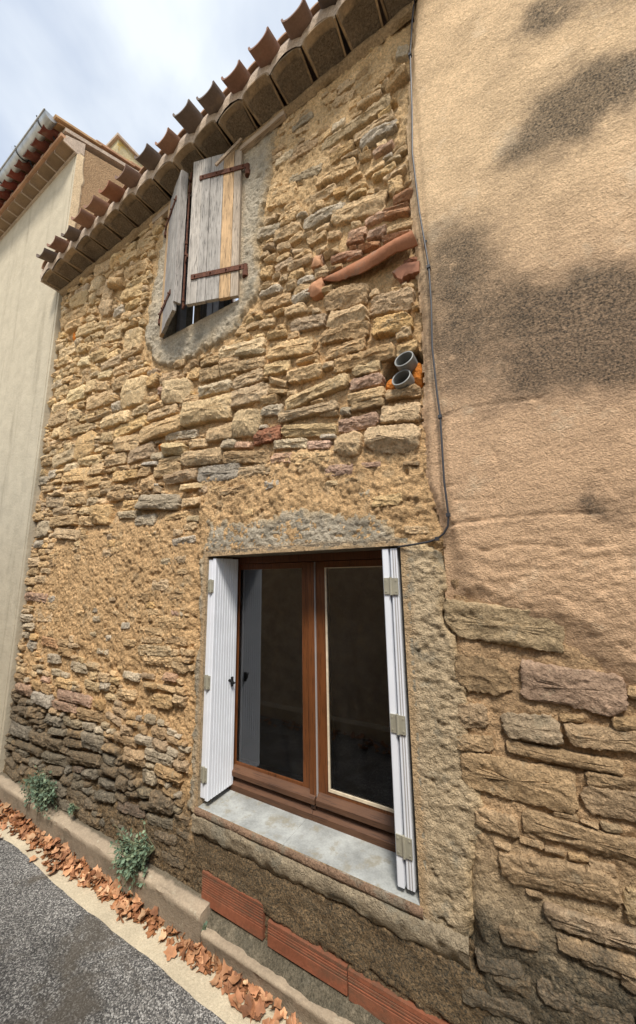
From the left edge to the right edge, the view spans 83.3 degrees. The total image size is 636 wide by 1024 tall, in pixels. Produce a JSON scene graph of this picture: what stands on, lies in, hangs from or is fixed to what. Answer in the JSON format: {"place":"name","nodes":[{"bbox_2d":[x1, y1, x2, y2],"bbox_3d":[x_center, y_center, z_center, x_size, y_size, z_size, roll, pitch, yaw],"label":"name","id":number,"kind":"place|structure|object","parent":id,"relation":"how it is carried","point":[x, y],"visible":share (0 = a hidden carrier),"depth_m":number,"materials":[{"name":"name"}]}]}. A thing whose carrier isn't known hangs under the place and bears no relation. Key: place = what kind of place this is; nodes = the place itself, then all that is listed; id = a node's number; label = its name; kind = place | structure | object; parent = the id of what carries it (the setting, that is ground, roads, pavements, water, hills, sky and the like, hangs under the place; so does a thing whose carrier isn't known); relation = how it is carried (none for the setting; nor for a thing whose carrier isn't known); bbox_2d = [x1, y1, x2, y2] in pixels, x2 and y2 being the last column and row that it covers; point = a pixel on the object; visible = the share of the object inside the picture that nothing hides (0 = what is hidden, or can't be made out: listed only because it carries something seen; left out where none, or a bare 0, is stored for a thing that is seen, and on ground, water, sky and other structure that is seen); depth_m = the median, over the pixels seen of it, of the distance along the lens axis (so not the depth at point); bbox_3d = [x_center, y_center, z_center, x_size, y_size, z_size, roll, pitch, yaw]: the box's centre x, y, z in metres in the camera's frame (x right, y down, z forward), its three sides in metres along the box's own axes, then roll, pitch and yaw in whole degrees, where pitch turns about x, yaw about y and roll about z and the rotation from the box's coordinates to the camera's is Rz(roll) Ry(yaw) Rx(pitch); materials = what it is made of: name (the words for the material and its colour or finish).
{"place":"outdoors","nodes":[
{"label":"outdoors","id":0,"kind":"place"},
{"bbox_2d":[0,114,142,771],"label":"cream house","id":1,"kind":"structure","parent":0,"point":[64,179],"depth_m":3.86,"materials":[{"name":"paint"}]},
{"bbox_2d":[0,108,56,191],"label":"gutter","id":2,"kind":"object","parent":1,"relation":"on","point":[46,118],"visible":0.9,"depth_m":3.97,"materials":[{"name":"metal"}]},
{"bbox_2d":[0,837,225,1023],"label":"road","id":3,"kind":"structure","parent":0,"point":[65,958],"depth_m":1.54,"materials":[{"name":"grey asphalt"}]},
{"bbox_2d":[0,812,287,1023],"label":"gutter strip","id":4,"kind":"object","parent":3,"relation":"on","point":[200,988],"visible":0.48,"depth_m":1.66,"materials":[{"name":"concrete"}]},
{"bbox_2d":[11,812,19,819],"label":"fallen leaf","id":5,"kind":"object","parent":4,"relation":"on","point":[15,815],"visible":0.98,"depth_m":2.48,"materials":[{"name":"brown plant"}]},
{"bbox_2d":[25,833,35,843],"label":"fallen leaf","id":6,"kind":"object","parent":4,"relation":"on","point":[33,835],"visible":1,"depth_m":2.30,"materials":[{"name":"brown plant"}]},
{"bbox_2d":[29,855,37,861],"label":"fallen leaf","id":7,"kind":"object","parent":4,"relation":"on","point":[33,857],"visible":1,"depth_m":2.14,"materials":[{"name":"brown plant"}]},
{"bbox_2d":[52,851,59,858],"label":"fallen leaf","id":8,"kind":"object","parent":4,"relation":"on","point":[56,855],"visible":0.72,"depth_m":2.16,"materials":[{"name":"brown plant"}]},
{"bbox_2d":[61,849,69,859],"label":"fallen leaf","id":9,"kind":"object","parent":4,"relation":"on","point":[63,853],"visible":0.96,"depth_m":2.15,"materials":[{"name":"brown plant"}]},
{"bbox_2d":[61,865,73,876],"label":"fallen leaf","id":10,"kind":"object","parent":4,"relation":"on","point":[66,872],"visible":0.93,"depth_m":2.05,"materials":[{"name":"brown plant"}]},
{"bbox_2d":[65,852,73,861],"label":"fallen leaf","id":11,"kind":"object","parent":4,"relation":"on","point":[68,857],"visible":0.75,"depth_m":2.13,"materials":[{"name":"brown plant"}]},
{"bbox_2d":[70,868,76,877],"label":"fallen leaf","id":12,"kind":"object","parent":4,"relation":"on","point":[73,871],"visible":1,"depth_m":2.01,"materials":[{"name":"brown plant"}]},
{"bbox_2d":[72,867,80,879],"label":"fallen leaf","id":13,"kind":"object","parent":4,"relation":"on","point":[76,874],"visible":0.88,"depth_m":2.04,"materials":[{"name":"brown plant"}]},
{"bbox_2d":[97,887,103,896],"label":"fallen leaf","id":14,"kind":"object","parent":4,"relation":"on","point":[100,889],"visible":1,"depth_m":1.91,"materials":[{"name":"brown plant"}]},
{"bbox_2d":[97,885,109,898],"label":"fallen leaf","id":15,"kind":"object","parent":4,"relation":"on","point":[107,888],"visible":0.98,"depth_m":1.90,"materials":[{"name":"brown plant"}]},
{"bbox_2d":[0,772,211,943],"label":"kerb","id":16,"kind":"structure","parent":4,"relation":"on","point":[183,908],"depth_m":1.97,"materials":[{"name":"concrete"}]},
{"bbox_2d":[18,765,57,819],"bbox_3d":[-1.889,1.876,2.425,0.455,0.280,0.137,-7,-12,30],"label":"wall weed","id":17,"kind":"object","parent":16,"relation":"on","point":[41,788],"depth_m":2.41,"materials":[{"name":"green plant"}]},
{"bbox_2d":[107,819,154,891],"bbox_3d":[-0.990,1.813,1.889,0.290,0.300,0.150,-7,-12,30],"label":"wall weed","id":18,"kind":"object","parent":16,"relation":"on","point":[136,854],"depth_m":1.88,"materials":[{"name":"green plant"}]},
{"bbox_2d":[115,901,124,912],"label":"fallen leaf","id":19,"kind":"object","parent":4,"relation":"on","point":[116,908],"visible":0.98,"depth_m":1.81,"materials":[{"name":"brown plant"}]},
{"bbox_2d":[117,897,128,908],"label":"fallen leaf","id":20,"kind":"object","parent":19,"relation":"on","point":[122,903],"visible":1,"depth_m":1.82,"materials":[{"name":"brown plant"}]},
{"bbox_2d":[0,801,261,1002],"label":"leaf litter","id":21,"kind":"object","parent":4,"relation":"on","point":[150,932],"visible":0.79,"depth_m":1.79,"materials":[{"name":"brown plant"}]},
{"bbox_2d":[60,842,69,850],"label":"fallen leaf","id":22,"kind":"object","parent":21,"relation":"on","point":[65,845],"visible":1,"depth_m":2.19,"materials":[{"name":"brown plant"}]},
{"bbox_2d":[64,859,72,868],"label":"fallen leaf","id":23,"kind":"object","parent":21,"relation":"on","point":[70,862],"visible":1,"depth_m":2.07,"materials":[{"name":"brown plant"}]},
{"bbox_2d":[86,870,95,880],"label":"fallen leaf","id":24,"kind":"object","parent":21,"relation":"on","point":[91,874],"visible":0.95,"depth_m":1.98,"materials":[{"name":"brown plant"}]},
{"bbox_2d":[95,870,102,881],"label":"fallen leaf","id":25,"kind":"object","parent":21,"relation":"on","point":[98,874],"visible":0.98,"depth_m":1.99,"materials":[{"name":"brown plant"}]},
{"bbox_2d":[100,877,111,887],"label":"fallen leaf","id":26,"kind":"object","parent":21,"relation":"on","point":[104,885],"visible":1,"depth_m":1.93,"materials":[{"name":"brown plant"}]},
{"bbox_2d":[132,900,143,911],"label":"fallen leaf","id":27,"kind":"object","parent":21,"relation":"on","point":[137,906],"visible":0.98,"depth_m":1.80,"materials":[{"name":"brown plant"}]},
{"bbox_2d":[149,906,158,918],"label":"fallen leaf","id":28,"kind":"object","parent":21,"relation":"on","point":[154,911],"visible":1,"depth_m":1.76,"materials":[{"name":"brown plant"}]},
{"bbox_2d":[157,916,164,923],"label":"fallen leaf","id":29,"kind":"object","parent":21,"relation":"on","point":[160,920],"visible":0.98,"depth_m":1.73,"materials":[{"name":"brown plant"}]},
{"bbox_2d":[164,924,172,935],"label":"fallen leaf","id":30,"kind":"object","parent":21,"relation":"on","point":[168,929],"visible":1,"depth_m":1.69,"materials":[{"name":"brown plant"}]},
{"bbox_2d":[181,939,190,948],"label":"fallen leaf","id":31,"kind":"object","parent":21,"relation":"on","point":[187,941],"visible":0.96,"depth_m":1.63,"materials":[{"name":"brown plant"}]},
{"bbox_2d":[187,941,193,950],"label":"fallen leaf","id":32,"kind":"object","parent":21,"relation":"on","point":[191,945],"visible":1,"depth_m":1.60,"materials":[{"name":"brown plant"}]},
{"bbox_2d":[188,945,202,954],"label":"fallen leaf","id":33,"kind":"object","parent":21,"relation":"on","point":[195,951],"visible":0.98,"depth_m":1.59,"materials":[{"name":"brown plant"}]},
{"bbox_2d":[214,953,222,969],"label":"fallen leaf","id":34,"kind":"object","parent":21,"relation":"on","point":[216,966],"visible":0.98,"depth_m":1.54,"materials":[{"name":"brown plant"}]},
{"bbox_2d":[223,968,232,975],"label":"fallen leaf","id":35,"kind":"object","parent":21,"relation":"on","point":[229,972],"visible":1,"depth_m":1.50,"materials":[{"name":"brown plant"}]},
{"bbox_2d":[219,958,231,980],"bbox_3d":[-0.383,1.918,1.498,0.062,0.038,0.059,0,-1,39],"label":"fallen leaf","id":36,"kind":"object","parent":35,"relation":"on","point":[225,968],"visible":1,"depth_m":1.50,"materials":[{"name":"brown plant"}]},
{"bbox_2d":[228,971,240,983],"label":"fallen leaf","id":37,"kind":"object","parent":21,"relation":"on","point":[233,979],"visible":1,"depth_m":1.47,"materials":[{"name":"brown plant"}]},
{"bbox_2d":[249,983,259,997],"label":"fallen leaf","id":38,"kind":"object","parent":21,"relation":"on","point":[252,989],"visible":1,"depth_m":1.43,"materials":[{"name":"brown plant"}]},
{"bbox_2d":[258,986,266,1000],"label":"fallen leaf","id":39,"kind":"object","parent":21,"relation":"on","point":[263,997],"visible":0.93,"depth_m":1.42,"materials":[{"name":"brown plant"}]},
{"label":"fallen leaf","id":40,"kind":"object","parent":21,"relation":"on","visible":0},
{"bbox_2d":[112,885,121,894],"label":"fallen leaf","id":41,"kind":"object","parent":40,"relation":"on","point":[117,890],"visible":0.9,"depth_m":1.89,"materials":[{"name":"brown plant"}]},
{"bbox_2d":[111,879,120,889],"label":"fallen leaf","id":42,"kind":"object","parent":41,"relation":"on","point":[115,884],"visible":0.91,"depth_m":1.91,"materials":[{"name":"brown plant"}]},
{"bbox_2d":[132,893,140,903],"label":"fallen leaf","id":43,"kind":"object","parent":4,"relation":"on","point":[135,899],"visible":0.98,"depth_m":1.82,"materials":[{"name":"brown plant"}]},
{"bbox_2d":[158,929,165,941],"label":"fallen leaf","id":44,"kind":"object","parent":4,"relation":"on","point":[162,936],"visible":1,"depth_m":1.66,"materials":[{"name":"beige plant"}]},
{"bbox_2d":[163,944,176,960],"bbox_3d":[-0.654,1.949,1.586,0.059,0.017,0.052,-2,18,-33],"label":"fallen leaf","id":45,"kind":"object","parent":4,"relation":"on","point":[170,951],"visible":1,"depth_m":1.59,"materials":[{"name":"brown plant"}]},
{"bbox_2d":[176,941,183,949],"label":"fallen leaf","id":46,"kind":"object","parent":4,"relation":"on","point":[179,945],"visible":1,"depth_m":1.62,"materials":[{"name":"brown plant"}]},
{"bbox_2d":[180,948,184,961],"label":"fallen leaf","id":47,"kind":"object","parent":4,"relation":"on","point":[182,954],"visible":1,"depth_m":1.58,"materials":[{"name":"brown plant"}]},
{"bbox_2d":[186,951,194,964],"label":"fallen leaf","id":48,"kind":"object","parent":4,"relation":"on","point":[190,957],"visible":1,"depth_m":1.57,"materials":[{"name":"brown plant"}]},
{"bbox_2d":[196,951,207,971],"bbox_3d":[-0.502,1.942,1.544,0.063,0.015,0.065,-33,16,28],"label":"fallen leaf","id":49,"kind":"object","parent":4,"relation":"on","point":[200,965],"visible":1,"depth_m":1.54,"materials":[{"name":"brown plant"}]},
{"bbox_2d":[209,974,219,984],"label":"fallen leaf","id":50,"kind":"object","parent":4,"relation":"on","point":[214,981],"visible":1,"depth_m":1.48,"materials":[{"name":"brown plant"}]},
{"bbox_2d":[215,978,222,987],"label":"fallen leaf","id":51,"kind":"object","parent":4,"relation":"on","point":[219,984],"visible":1,"depth_m":1.47,"materials":[{"name":"brown plant"}]},
{"bbox_2d":[221,981,228,994],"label":"fallen leaf","id":52,"kind":"object","parent":4,"relation":"on","point":[223,990],"visible":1,"depth_m":1.45,"materials":[{"name":"brown plant"}]},
{"bbox_2d":[223,980,236,993],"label":"fallen leaf","id":53,"kind":"object","parent":4,"relation":"on","point":[229,990],"visible":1,"depth_m":1.45,"materials":[{"name":"brown plant"}]},
{"bbox_2d":[226,976,233,988],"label":"fallen leaf","id":54,"kind":"object","parent":53,"relation":"on","point":[229,984],"visible":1,"depth_m":1.46,"materials":[{"name":"brown plant"}]},
{"bbox_2d":[229,971,241,990],"bbox_3d":[-0.344,1.927,1.467,0.057,0.019,0.054,-2,15,11],"label":"fallen leaf","id":55,"kind":"object","parent":4,"relation":"on","point":[238,982],"visible":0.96,"depth_m":1.47,"materials":[{"name":"brown plant"}]},
{"bbox_2d":[228,987,243,1009],"bbox_3d":[-0.327,1.920,1.411,0.065,0.016,0.060,11,0,16],"label":"fallen leaf","id":56,"kind":"object","parent":4,"relation":"on","point":[238,994],"visible":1,"depth_m":1.42,"materials":[{"name":"brown plant"}]},
{"bbox_2d":[233,996,241,1007],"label":"fallen leaf","id":57,"kind":"object","parent":4,"relation":"on","point":[237,1003],"visible":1,"depth_m":1.40,"materials":[{"name":"brown plant"}]},
{"bbox_2d":[238,994,252,1017],"bbox_3d":[-0.272,1.919,1.379,0.056,0.019,0.053,22,21,37],"label":"fallen leaf","id":58,"kind":"object","parent":4,"relation":"on","point":[245,1009],"visible":0.96,"depth_m":1.39,"materials":[{"name":"brown plant"}]},
{"bbox_2d":[244,991,252,1006],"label":"fallen leaf","id":59,"kind":"object","parent":4,"relation":"on","point":[250,996],"visible":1,"depth_m":1.41,"materials":[{"name":"brown plant"}]},
{"bbox_2d":[247,1009,259,1018],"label":"fallen leaf","id":60,"kind":"object","parent":4,"relation":"on","point":[253,1015],"visible":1,"depth_m":1.36,"materials":[{"name":"brown plant"}]},
{"bbox_2d":[250,998,257,1022],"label":"fallen leaf","id":61,"kind":"object","parent":4,"relation":"on","point":[254,1004],"visible":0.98,"depth_m":1.37,"materials":[{"name":"brown plant"}]},
{"bbox_2d":[254,1012,263,1020],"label":"fallen leaf","id":62,"kind":"object","parent":4,"relation":"on","point":[257,1018],"visible":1,"depth_m":1.35,"materials":[{"name":"brown plant"}]},
{"bbox_2d":[255,997,265,1015],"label":"fallen leaf","id":63,"kind":"object","parent":4,"relation":"on","point":[260,1008],"visible":1,"depth_m":1.38,"materials":[{"name":"brown plant"}]},
{"bbox_2d":[262,1018,268,1023],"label":"fallen leaf","id":64,"kind":"object","parent":4,"relation":"on","point":[265,1021],"visible":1,"depth_m":1.33,"materials":[{"name":"brown plant"}]},
{"bbox_2d":[265,991,273,1007],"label":"fallen leaf","id":65,"kind":"object","parent":4,"relation":"on","point":[268,1002],"visible":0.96,"depth_m":1.40,"materials":[{"name":"brown plant"}]},
{"bbox_2d":[265,992,272,1001],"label":"fallen leaf","id":66,"kind":"object","parent":65,"relation":"on","point":[269,997],"visible":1,"depth_m":1.41,"materials":[{"name":"brown plant"}]},
{"bbox_2d":[269,997,281,1008],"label":"fallen leaf","id":67,"kind":"object","parent":4,"relation":"on","point":[277,1002],"visible":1,"depth_m":1.38,"materials":[{"name":"brown plant"}]},
{"bbox_2d":[201,927,353,1023],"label":"kerb","id":68,"kind":"structure","parent":4,"relation":"on","point":[237,959],"depth_m":1.43,"materials":[{"name":"concrete"}]},
{"bbox_2d":[273,1007,283,1021],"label":"fallen leaf","id":69,"kind":"object","parent":4,"relation":"on","point":[277,1016],"visible":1,"depth_m":1.35,"materials":[{"name":"brown plant"}]},
{"bbox_2d":[280,1007,286,1018],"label":"fallen leaf","id":70,"kind":"object","parent":4,"relation":"on","point":[285,1012],"visible":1,"depth_m":1.36,"materials":[{"name":"beige plant"}]},
{"bbox_2d":[286,1015,290,1023],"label":"fallen leaf","id":71,"kind":"object","parent":4,"relation":"on","point":[288,1020],"visible":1,"depth_m":1.33,"materials":[{"name":"brown plant"}]},
{"bbox_2d":[291,1012,295,1023],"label":"fallen leaf","id":72,"kind":"object","parent":4,"relation":"on","point":[293,1015],"visible":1,"depth_m":1.34,"materials":[{"name":"brown plant"}]},
{"bbox_2d":[0,0,317,167],"label":"sky","id":73,"kind":"structure","parent":0,"point":[106,68],"materials":[{"name":"white"}]},
{"label":"fallen leaf","id":74,"kind":"object","parent":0,"visible":0},
{"bbox_2d":[44,834,51,842],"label":"fallen leaf","id":75,"kind":"object","parent":74,"relation":"on","point":[47,838],"visible":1,"depth_m":2.26,"materials":[{"name":"brown plant"}]},
{"label":"ground","id":76,"kind":"structure","parent":0,"visible":0},
{"bbox_2d":[3,0,492,1023],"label":"stone house","id":77,"kind":"structure","parent":76,"relation":"on","point":[239,690],"depth_m":2.01,"materials":[{"name":"brown stone"}]},
{"bbox_2d":[67,802,79,815],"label":"wall weed","id":78,"kind":"object","parent":77,"relation":"attached to","point":[72,807],"depth_m":2.26,"materials":[{"name":"green plant"}]},
{"bbox_2d":[176,218,237,332],"bbox_3d":[-0.750,-1.798,2.597,0.715,1.084,0.050,-7,-12,30],"label":"upper window","id":79,"kind":"structure","parent":77,"relation":"in","point":[186,317],"depth_m":2.66,"materials":[{"name":"black glass"}]},
{"bbox_2d":[227,550,395,852],"bbox_3d":[-0.022,0.847,1.813,1.122,1.264,0.080,-7,-12,30],"label":"window","id":80,"kind":"structure","parent":77,"relation":"in","point":[312,796],"depth_m":1.79,"materials":[{"name":"brown wood"}]},
{"bbox_2d":[396,0,450,547],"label":"cable","id":81,"kind":"object","parent":77,"relation":"attached to","point":[448,514],"visible":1,"depth_m":1.51,"materials":[{"name":"grey plastic"}]},
{"bbox_2d":[406,0,635,1023],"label":"rendered house","id":82,"kind":"structure","parent":76,"relation":"on","point":[524,132],"depth_m":1.24,"materials":[{"name":"beige paint"}]},
{"label":"fallen leaf","id":83,"kind":"object","parent":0,"visible":0},
{"bbox_2d":[138,909,149,921],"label":"fallen leaf","id":84,"kind":"object","parent":83,"relation":"on","point":[142,914],"visible":1,"depth_m":1.75,"materials":[{"name":"beige plant"}]},
{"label":"fallen leaf","id":85,"kind":"object","parent":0,"visible":0},
{"bbox_2d":[80,872,91,881],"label":"fallen leaf","id":86,"kind":"object","parent":85,"relation":"on","point":[83,878],"visible":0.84,"depth_m":1.98,"materials":[{"name":"brown plant"}]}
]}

